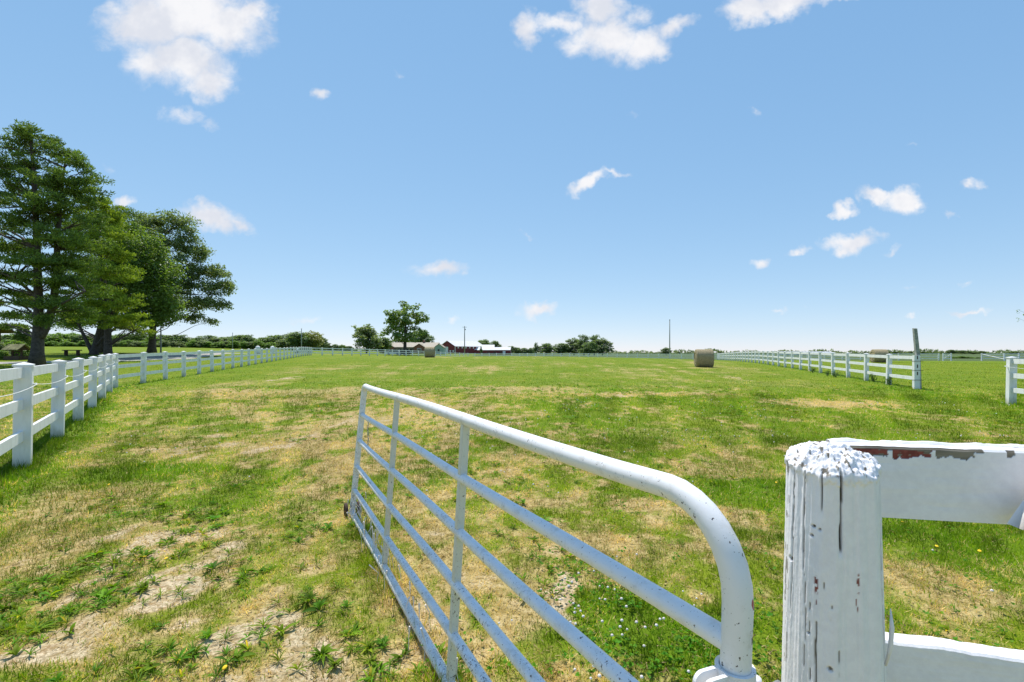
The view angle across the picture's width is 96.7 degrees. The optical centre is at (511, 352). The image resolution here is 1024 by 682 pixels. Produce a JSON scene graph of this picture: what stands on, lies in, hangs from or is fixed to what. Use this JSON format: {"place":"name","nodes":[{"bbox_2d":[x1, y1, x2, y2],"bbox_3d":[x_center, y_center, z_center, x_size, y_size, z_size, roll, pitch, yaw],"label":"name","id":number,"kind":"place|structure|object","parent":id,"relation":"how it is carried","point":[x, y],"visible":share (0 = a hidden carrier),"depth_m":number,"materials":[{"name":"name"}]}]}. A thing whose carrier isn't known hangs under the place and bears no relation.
{"place":"outdoors","nodes":[
{"label":"outdoors","id":0,"kind":"place"},
{"bbox_2d":[0,353,230,363],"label":"driveway","id":1,"kind":"structure","parent":0,"point":[191,356],"depth_m":48.64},
{"bbox_2d":[0,347,1023,681],"bbox_3d":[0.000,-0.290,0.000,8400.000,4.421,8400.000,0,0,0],"label":"ground","id":2,"kind":"structure","parent":0,"point":[292,633],"depth_m":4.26,"materials":[{"name":"green plant"}]},
{"bbox_2d":[0,350,9,359],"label":"shrub","id":3,"kind":"object","parent":2,"relation":"on","point":[4,353],"visible":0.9,"depth_m":43.84,"materials":[{"name":"green plant"}]},
{"bbox_2d":[0,342,10,354],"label":"shrub","id":4,"kind":"object","parent":2,"relation":"on","point":[2,345],"visible":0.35,"depth_m":45.04,"materials":[{"name":"green plant"}]},
{"bbox_2d":[1,334,11,339],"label":"broadleaf tree","id":5,"kind":"object","parent":2,"relation":"on","point":[6,337],"visible":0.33,"depth_m":212.71,"materials":[{"name":"green plant"}]},
{"bbox_2d":[0,328,14,341],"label":"house","id":6,"kind":"structure","parent":2,"relation":"on","point":[7,331],"depth_m":57.40,"materials":[{"name":"brown wood"}]},
{"bbox_2d":[1,344,29,359],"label":"wishing well","id":7,"kind":"object","parent":2,"relation":"on","point":[13,347],"visible":0.98,"depth_m":43.73,"materials":[{"name":"brown wood"}]},
{"bbox_2d":[4,340,29,355],"bbox_3d":[-52.430,-0.362,48.033,2.600,2.010,2.442,0,0,-16],"label":"shrub","id":8,"kind":"object","parent":2,"relation":"on","point":[26,352],"visible":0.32,"depth_m":47.83,"materials":[{"name":"green plant"}]},
{"bbox_2d":[11,324,31,345],"bbox_3d":[-58.074,-1.531,54.034,3.038,3.795,3.013,0,0,0],"label":"evergreen shrub","id":9,"kind":"object","parent":2,"relation":"on","point":[22,337],"visible":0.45,"depth_m":53.60,"materials":[{"name":"green plant"}]},
{"bbox_2d":[47,341,60,346],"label":"broadleaf tree","id":10,"kind":"object","parent":2,"relation":"on","point":[53,343],"visible":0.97,"depth_m":197.08,"materials":[{"name":"green plant"}]},
{"bbox_2d":[44,332,71,346],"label":"broadleaf tree","id":11,"kind":"object","parent":2,"relation":"on","point":[60,337],"visible":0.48,"depth_m":212.16,"materials":[{"name":"green plant"}]},
{"bbox_2d":[0,353,117,468],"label":"board fence","id":12,"kind":"object","parent":2,"relation":"on","point":[19,440],"visible":0.95,"depth_m":7.53,"materials":[{"name":"white wood"}]},
{"bbox_2d":[0,118,119,365],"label":"pine tree","id":13,"kind":"object","parent":2,"relation":"on","point":[56,184],"visible":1,"depth_m":33.52,"materials":[{"name":"green plant"}]},
{"bbox_2d":[58,341,71,346],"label":"broadleaf tree","id":14,"kind":"object","parent":2,"relation":"on","point":[63,344],"visible":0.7,"depth_m":197.01,"materials":[{"name":"green plant"}]},
{"bbox_2d":[65,342,77,346],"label":"broadleaf tree","id":15,"kind":"object","parent":2,"relation":"on","point":[70,344],"visible":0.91,"depth_m":197.00,"materials":[{"name":"green plant"}]},
{"bbox_2d":[62,350,81,355],"bbox_3d":[-48.333,0.043,50.000,1.700,0.650,0.460,0,0,-6],"label":"picnic bench","id":16,"kind":"object","parent":2,"relation":"on","point":[66,352],"visible":1,"depth_m":49.86,"materials":[{"name":"brown wood"}]},
{"bbox_2d":[66,332,80,341],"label":"broadleaf tree","id":17,"kind":"object","parent":2,"relation":"on","point":[72,334],"visible":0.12,"depth_m":221.14,"materials":[{"name":"green plant"}]},
{"bbox_2d":[73,340,86,346],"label":"broadleaf tree","id":18,"kind":"object","parent":2,"relation":"on","point":[81,343],"visible":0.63,"depth_m":196.62,"materials":[{"name":"green plant"}]},
{"bbox_2d":[70,334,92,342],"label":"broadleaf tree","id":19,"kind":"object","parent":2,"relation":"on","point":[78,338],"visible":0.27,"depth_m":218.28,"materials":[{"name":"green plant"}]},
{"bbox_2d":[53,204,156,352],"bbox_3d":[-52.829,-9.240,58.267,14.079,18.872,9.797,0,0,0],"label":"spruce tree","id":20,"kind":"object","parent":2,"relation":"on","point":[101,345],"visible":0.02,"depth_m":57.75,"materials":[{"name":"green plant"}]},
{"bbox_2d":[61,185,156,354],"bbox_3d":[-39.756,-8.030,44.566,10.904,17.443,6.566,0,0,0],"label":"pine tree","id":21,"kind":"object","parent":2,"relation":"on","point":[106,305],"visible":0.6,"depth_m":44.40,"materials":[{"name":"green plant"}]},
{"bbox_2d":[50,217,190,354],"bbox_3d":[-45.529,-7.641,52.675,16.781,16.075,8.099,0,0,12],"label":"maple tree","id":22,"kind":"object","parent":2,"relation":"on","point":[159,308],"visible":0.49,"depth_m":51.55,"materials":[{"name":"green plant"}]},
{"bbox_2d":[118,340,133,346],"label":"broadleaf tree","id":23,"kind":"object","parent":2,"relation":"on","point":[125,343],"visible":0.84,"depth_m":197.12,"materials":[{"name":"green plant"}]},
{"bbox_2d":[112,333,140,342],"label":"broadleaf tree","id":24,"kind":"object","parent":2,"relation":"on","point":[122,339],"visible":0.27,"depth_m":212.28,"materials":[{"name":"green plant"}]},
{"bbox_2d":[127,341,141,346],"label":"broadleaf tree","id":25,"kind":"object","parent":2,"relation":"on","point":[136,343],"visible":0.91,"depth_m":196.82,"materials":[{"name":"green plant"}]},
{"bbox_2d":[139,337,166,346],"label":"broadleaf tree","id":26,"kind":"object","parent":2,"relation":"on","point":[146,339],"visible":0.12,"depth_m":215.66,"materials":[{"name":"green plant"}]},
{"bbox_2d":[159,324,161,352],"bbox_3d":[-44.684,-1.788,57.694,0.312,4.036,0.820,0,0,-13],"label":"lamp pole","id":27,"kind":"object","parent":2,"relation":"on","point":[160,339],"visible":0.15,"depth_m":57.93,"materials":[{"name":"metal"}]},
{"bbox_2d":[157,340,168,346],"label":"broadleaf tree","id":28,"kind":"object","parent":2,"relation":"on","point":[164,343],"visible":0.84,"depth_m":196.66,"materials":[{"name":"green plant"}]},
{"bbox_2d":[157,334,184,344],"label":"broadleaf tree","id":29,"kind":"object","parent":2,"relation":"on","point":[176,338],"visible":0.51,"depth_m":207.89,"materials":[{"name":"green plant"}]},
{"bbox_2d":[167,341,177,346],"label":"broadleaf tree","id":30,"kind":"object","parent":2,"relation":"on","point":[172,343],"visible":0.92,"depth_m":196.87,"materials":[{"name":"green plant"}]},
{"bbox_2d":[124,208,236,352],"bbox_3d":[-44.868,-9.519,59.768,17.283,19.246,7.459,0,0,9],"label":"oak tree","id":31,"kind":"object","parent":2,"relation":"on","point":[194,272],"visible":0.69,"depth_m":59.44,"materials":[{"name":"green plant"}]},
{"bbox_2d":[175,343,186,346],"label":"broadleaf tree","id":32,"kind":"object","parent":2,"relation":"on","point":[180,344],"visible":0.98,"depth_m":197.15,"materials":[{"name":"green plant"}]},
{"bbox_2d":[178,335,192,347],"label":"broadleaf tree","id":33,"kind":"object","parent":2,"relation":"on","point":[184,338],"visible":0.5,"depth_m":213.07,"materials":[{"name":"green plant"}]},
{"bbox_2d":[185,341,196,347],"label":"broadleaf tree","id":34,"kind":"object","parent":2,"relation":"on","point":[189,344],"visible":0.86,"depth_m":196.93,"materials":[{"name":"green plant"}]},
{"bbox_2d":[192,340,207,347],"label":"broadleaf tree","id":35,"kind":"object","parent":2,"relation":"on","point":[199,343],"visible":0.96,"depth_m":196.75,"materials":[{"name":"green plant"}]},
{"bbox_2d":[192,335,217,347],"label":"broadleaf tree","id":36,"kind":"object","parent":2,"relation":"on","point":[207,337],"visible":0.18,"depth_m":220.04,"materials":[{"name":"green plant"}]},
{"bbox_2d":[202,341,212,347],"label":"broadleaf tree","id":37,"kind":"object","parent":2,"relation":"on","point":[206,344],"visible":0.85,"depth_m":196.61,"materials":[{"name":"green plant"}]},
{"bbox_2d":[118,347,311,382],"bbox_3d":[-24.811,0.297,47.500,0.270,2.349,62.036,0,0,-17],"label":"board fence","id":38,"kind":"object","parent":2,"relation":"on","point":[143,364],"visible":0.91,"depth_m":26.55,"materials":[{"name":"white wood"}]},
{"bbox_2d":[204,337,225,342],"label":"broadleaf tree","id":39,"kind":"object","parent":2,"relation":"on","point":[214,339],"visible":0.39,"depth_m":210.99,"materials":[{"name":"green plant"}]},
{"bbox_2d":[210,341,223,347],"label":"broadleaf tree","id":40,"kind":"object","parent":2,"relation":"on","point":[217,345],"visible":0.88,"depth_m":196.54,"materials":[{"name":"green plant"}]},
{"bbox_2d":[221,340,234,347],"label":"broadleaf tree","id":41,"kind":"object","parent":2,"relation":"on","point":[225,343],"visible":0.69,"depth_m":196.89,"materials":[{"name":"green plant"}]},
{"bbox_2d":[226,340,239,348],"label":"broadleaf tree","id":42,"kind":"object","parent":2,"relation":"on","point":[236,344],"visible":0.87,"depth_m":197.26,"materials":[{"name":"green plant"}]},
{"bbox_2d":[229,335,252,342],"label":"broadleaf tree","id":43,"kind":"object","parent":2,"relation":"on","point":[237,337],"visible":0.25,"depth_m":209.30,"materials":[{"name":"green plant"}]},
{"bbox_2d":[239,341,253,348],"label":"broadleaf tree","id":44,"kind":"object","parent":2,"relation":"on","point":[242,344],"visible":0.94,"depth_m":196.66,"materials":[{"name":"green plant"}]},
{"bbox_2d":[238,334,256,342],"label":"broadleaf tree","id":45,"kind":"object","parent":2,"relation":"on","point":[250,339],"visible":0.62,"depth_m":207.84,"materials":[{"name":"green plant"}]},
{"bbox_2d":[244,342,255,348],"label":"broadleaf tree","id":46,"kind":"object","parent":2,"relation":"on","point":[251,343],"visible":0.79,"depth_m":197.08,"materials":[{"name":"green plant"}]},
{"bbox_2d":[253,340,263,348],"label":"broadleaf tree","id":47,"kind":"object","parent":2,"relation":"on","point":[258,343],"visible":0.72,"depth_m":197.01,"materials":[{"name":"green plant"}]},
{"bbox_2d":[256,337,280,346],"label":"broadleaf tree","id":48,"kind":"object","parent":2,"relation":"on","point":[268,340],"visible":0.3,"depth_m":219.22,"materials":[{"name":"green plant"}]},
{"bbox_2d":[262,342,275,348],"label":"broadleaf tree","id":49,"kind":"object","parent":2,"relation":"on","point":[267,345],"visible":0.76,"depth_m":196.98,"materials":[{"name":"green plant"}]},
{"bbox_2d":[266,335,293,349],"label":"broadleaf tree","id":50,"kind":"object","parent":2,"relation":"on","point":[278,337],"visible":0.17,"depth_m":225.30,"materials":[{"name":"green plant"}]},
{"bbox_2d":[276,332,292,349],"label":"broadleaf tree","id":51,"kind":"object","parent":2,"relation":"on","point":[281,342],"visible":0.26,"depth_m":213.43,"materials":[{"name":"green plant"}]},
{"bbox_2d":[284,331,318,346],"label":"broadleaf tree","id":52,"kind":"object","parent":2,"relation":"on","point":[294,337],"visible":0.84,"depth_m":205.10,"materials":[{"name":"green plant"}]},
{"bbox_2d":[304,330,324,349],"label":"broadleaf tree","id":53,"kind":"object","parent":2,"relation":"on","point":[317,339],"visible":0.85,"depth_m":207.02,"materials":[{"name":"green plant"}]},
{"bbox_2d":[312,335,328,349],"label":"broadleaf tree","id":54,"kind":"object","parent":2,"relation":"on","point":[324,343],"visible":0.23,"depth_m":225.69,"materials":[{"name":"green plant"}]},
{"bbox_2d":[324,343,332,349],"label":"broadleaf tree","id":55,"kind":"object","parent":2,"relation":"on","point":[328,345],"visible":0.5,"depth_m":259.28,"materials":[{"name":"green plant"}]},
{"bbox_2d":[338,344,347,350],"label":"broadleaf tree","id":56,"kind":"object","parent":2,"relation":"on","point":[342,346],"visible":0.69,"depth_m":258.74,"materials":[{"name":"green plant"}]},
{"bbox_2d":[351,324,384,352],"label":"broadleaf tree","id":57,"kind":"object","parent":2,"relation":"on","point":[366,335],"visible":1,"depth_m":162.49,"materials":[{"name":"green plant"}]},
{"bbox_2d":[374,337,392,352],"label":"broadleaf tree","id":58,"kind":"object","parent":2,"relation":"on","point":[387,343],"visible":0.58,"depth_m":170.82,"materials":[{"name":"green plant"}]},
{"bbox_2d":[312,348,467,355],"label":"board fence","id":59,"kind":"object","parent":2,"relation":"on","point":[377,353],"visible":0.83,"depth_m":92.25,"materials":[{"name":"white wood"}]},
{"bbox_2d":[386,350,400,354],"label":"parked car","id":60,"kind":"object","parent":2,"relation":"on","point":[389,352],"visible":0.98,"depth_m":149.21,"materials":[{"name":"white paint"}]},
{"bbox_2d":[379,301,429,353],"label":"broadleaf tree","id":61,"kind":"object","parent":2,"relation":"on","point":[395,320],"visible":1,"depth_m":148.35,"materials":[{"name":"green plant"}]},
{"bbox_2d":[379,340,439,353],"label":"brick house","id":62,"kind":"structure","parent":2,"relation":"on","point":[417,346],"depth_m":187.58,"materials":[{"name":"beige"}]},
{"bbox_2d":[408,329,433,341],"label":"broadleaf tree","id":63,"kind":"object","parent":2,"relation":"on","point":[426,337],"visible":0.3,"depth_m":210.23,"materials":[{"name":"green plant"}]},
{"bbox_2d":[424,347,434,356],"bbox_3d":[-11.266,-0.032,62.407,1.395,1.474,1.525,0,0,-4],"label":"hay bale","id":64,"kind":"object","parent":2,"relation":"on","point":[429,351],"visible":0.93,"depth_m":61.76},
{"bbox_2d":[435,344,445,353],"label":"green outbuilding","id":65,"kind":"structure","parent":2,"relation":"on","point":[439,348],"depth_m":178.00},
{"bbox_2d":[442,341,481,353],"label":"red barn","id":66,"kind":"structure","parent":2,"relation":"on","point":[454,347],"depth_m":268.08,"materials":[{"name":"metal"}]},
{"bbox_2d":[477,339,489,344],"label":"broadleaf tree","id":67,"kind":"object","parent":2,"relation":"on","point":[485,342],"visible":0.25,"depth_m":327.74,"materials":[{"name":"green plant"}]},
{"bbox_2d":[474,345,494,352],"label":"barn lean to","id":68,"kind":"object","parent":2,"relation":"on","point":[476,350],"visible":0.3,"depth_m":279.64,"materials":[{"name":"white metal"}]},
{"bbox_2d":[477,347,511,354],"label":"long shed","id":69,"kind":"structure","parent":2,"relation":"on","point":[496,349],"depth_m":261.47,"materials":[{"name":"white metal"}]},
{"bbox_2d":[490,340,501,346],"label":"broadleaf tree","id":70,"kind":"object","parent":2,"relation":"on","point":[496,344],"visible":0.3,"depth_m":343.58,"materials":[{"name":"green plant"}]},
{"bbox_2d":[0,383,1023,681],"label":"weeds","id":71,"kind":"object","parent":2,"relation":"on","point":[178,657],"visible":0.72,"depth_m":2.93,"materials":[{"name":"green plant"}]},
{"bbox_2d":[514,347,520,352],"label":"broadleaf tree","id":72,"kind":"object","parent":2,"relation":"on","point":[517,350],"visible":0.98,"depth_m":378.14,"materials":[{"name":"green plant"}]},
{"bbox_2d":[521,348,528,352],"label":"broadleaf tree","id":73,"kind":"object","parent":2,"relation":"on","point":[524,350],"visible":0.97,"depth_m":378.28,"materials":[{"name":"green plant"}]},
{"bbox_2d":[533,343,538,352],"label":"broadleaf tree","id":74,"kind":"object","parent":2,"relation":"on","point":[535,349],"visible":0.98,"depth_m":234.59,"materials":[{"name":"green plant"}]},
{"bbox_2d":[65,398,1009,681],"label":"clover flowers","id":75,"kind":"object","parent":2,"relation":"on","point":[499,622],"visible":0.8,"depth_m":2.93,"materials":[{"name":"white plant"}]},
{"bbox_2d":[60,346,1023,353],"bbox_3d":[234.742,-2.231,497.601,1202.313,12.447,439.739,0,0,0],"label":"woods","id":76,"kind":"object","parent":2,"relation":"on","point":[853,352],"visible":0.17,"depth_m":637.08,"materials":[{"name":"green plant"}]},
{"bbox_2d":[538,343,555,352],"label":"broadleaf tree","id":77,"kind":"object","parent":2,"relation":"on","point":[547,348],"visible":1,"depth_m":233.06,"materials":[{"name":"green plant"}]},
{"bbox_2d":[553,343,570,352],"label":"broadleaf tree","id":78,"kind":"object","parent":2,"relation":"on","point":[561,348],"visible":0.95,"depth_m":238.06,"materials":[{"name":"green plant"}]},
{"bbox_2d":[565,337,579,354],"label":"broadleaf tree","id":79,"kind":"object","parent":2,"relation":"on","point":[570,343],"visible":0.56,"depth_m":243.10,"materials":[{"name":"green plant"}]},
{"bbox_2d":[573,334,590,354],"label":"broadleaf tree","id":80,"kind":"object","parent":2,"relation":"on","point":[585,338],"visible":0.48,"depth_m":239.01,"materials":[{"name":"green plant"}]},
{"bbox_2d":[577,342,598,354],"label":"broadleaf tree","id":81,"kind":"object","parent":2,"relation":"on","point":[587,348],"visible":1,"depth_m":225.86,"materials":[{"name":"green plant"}]},
{"bbox_2d":[468,353,717,359],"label":"board fence","id":82,"kind":"object","parent":2,"relation":"on","point":[588,355],"visible":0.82,"depth_m":112.99,"materials":[{"name":"white wood"}]},
{"bbox_2d":[589,334,600,354],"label":"broadleaf tree","id":83,"kind":"object","parent":2,"relation":"on","point":[593,338],"visible":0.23,"depth_m":244.53,"materials":[{"name":"green plant"}]},
{"bbox_2d":[594,338,613,354],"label":"broadleaf tree","id":84,"kind":"object","parent":2,"relation":"on","point":[605,346],"visible":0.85,"depth_m":238.24,"materials":[{"name":"green plant"}]},
{"bbox_2d":[659,347,671,354],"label":"broadleaf tree","id":85,"kind":"object","parent":2,"relation":"on","point":[665,350],"visible":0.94,"depth_m":299.08,"materials":[{"name":"green plant"}]},
{"bbox_2d":[669,319,669,358],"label":"utility pole","id":86,"kind":"object","parent":2,"relation":"on","point":[669,338],"visible":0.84,"depth_m":103.92,"materials":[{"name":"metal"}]},
{"bbox_2d":[694,349,713,366],"bbox_3d":[15.557,0.470,36.909,1.392,1.466,1.518,0,0,12],"label":"hay bale","id":87,"kind":"object","parent":2,"relation":"on","point":[703,357],"visible":0.97,"depth_m":36.31},
{"bbox_2d":[780,351,830,354],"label":"pale shed","id":88,"kind":"structure","parent":2,"relation":"on","point":[806,351],"depth_m":334.43,"materials":[{"name":"white metal"}]},
{"bbox_2d":[718,351,911,384],"bbox_3d":[29.601,0.762,56.950,0.259,1.865,82.768,0,0,19],"label":"board fence","id":89,"kind":"object","parent":2,"relation":"on","point":[888,365],"visible":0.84,"depth_m":27.02,"materials":[{"name":"wood"},{"name":"paint"}]},
{"bbox_2d":[757,353,939,360],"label":"board fence","id":90,"kind":"object","parent":2,"relation":"on","point":[860,358],"visible":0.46,"depth_m":85.38,"materials":[{"name":"white wood"}]},
{"bbox_2d":[869,374,876,380],"bbox_3d":[17.132,1.190,21.597,0.495,0.440,0.315,0,0,-35],"label":"tall weed","id":91,"kind":"object","parent":2,"relation":"on","point":[872,377],"visible":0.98,"depth_m":21.54,"materials":[{"name":"green plant"}]},
{"bbox_2d":[869,349,888,362],"bbox_3d":[40.186,0.396,49.798,1.388,1.472,1.518,0,0,17],"label":"hay bale","id":92,"kind":"object","parent":2,"relation":"on","point":[878,352],"visible":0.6,"depth_m":49.38},
{"bbox_2d":[885,373,892,383],"bbox_3d":[16.590,1.178,20.023,0.345,0.516,0.402,0,0,28],"label":"tall weed","id":93,"kind":"object","parent":2,"relation":"on","point":[889,380],"visible":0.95,"depth_m":20.02,"materials":[{"name":"green plant"}]},
{"bbox_2d":[781,438,1023,681],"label":"timber fence","id":94,"kind":"object","parent":2,"relation":"on","point":[843,496],"visible":1,"depth_m":0.84,"materials":[{"name":"white wood"}]},
{"bbox_2d":[344,384,780,681],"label":"tube gate","id":95,"kind":"structure","parent":94,"relation":"attached to","point":[730,635],"depth_m":1.40,"materials":[{"name":"metal"}]},
{"bbox_2d":[911,328,923,388],"bbox_3d":[15.941,0.305,17.901,0.296,2.525,0.251,0,0,19],"label":"end post","id":96,"kind":"object","parent":2,"relation":"on","point":[916,372],"visible":0.91,"depth_m":17.84,"materials":[{"name":"white wood"}]},
{"bbox_2d":[945,349,957,353],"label":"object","id":97,"kind":"object","parent":2,"relation":"on","point":[950,351],"visible":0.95,"depth_m":419.25,"materials":[{"name":"green plant"}]},
{"bbox_2d":[956,350,972,353],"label":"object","id":98,"kind":"object","parent":2,"relation":"on","point":[963,352],"visible":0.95,"depth_m":417.14,"materials":[{"name":"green plant"}]},
{"bbox_2d":[1005,356,1023,403],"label":"board fence","id":99,"kind":"object","parent":2,"relation":"on","point":[1012,389],"visible":0.93,"depth_m":12.92,"materials":[{"name":"white wood"}]},
{"bbox_2d":[1005,353,1023,360],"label":"board fence","id":100,"kind":"object","parent":2,"relation":"on","point":[1018,356],"visible":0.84,"depth_m":78.98,"materials":[{"name":"white wood"}]},
{"bbox_2d":[1008,351,1021,353],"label":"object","id":101,"kind":"object","parent":2,"relation":"on","point":[1013,352],"visible":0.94,"depth_m":418.42,"materials":[{"name":"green plant"}]},
{"bbox_2d":[0,0,1023,352],"label":"sky","id":102,"kind":"structure","parent":0,"point":[844,176],"materials":[{"name":"blue"}]},
{"bbox_2d":[942,353,951,360],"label":"field gate","id":103,"kind":"structure","parent":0,"point":[945,356],"depth_m":79.96,"materials":[{"name":"white metal"}]},
{"bbox_2d":[981,353,1004,360],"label":"field gate","id":104,"kind":"structure","parent":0,"point":[1003,356],"depth_m":79.85,"materials":[{"name":"white metal"}]}
]}

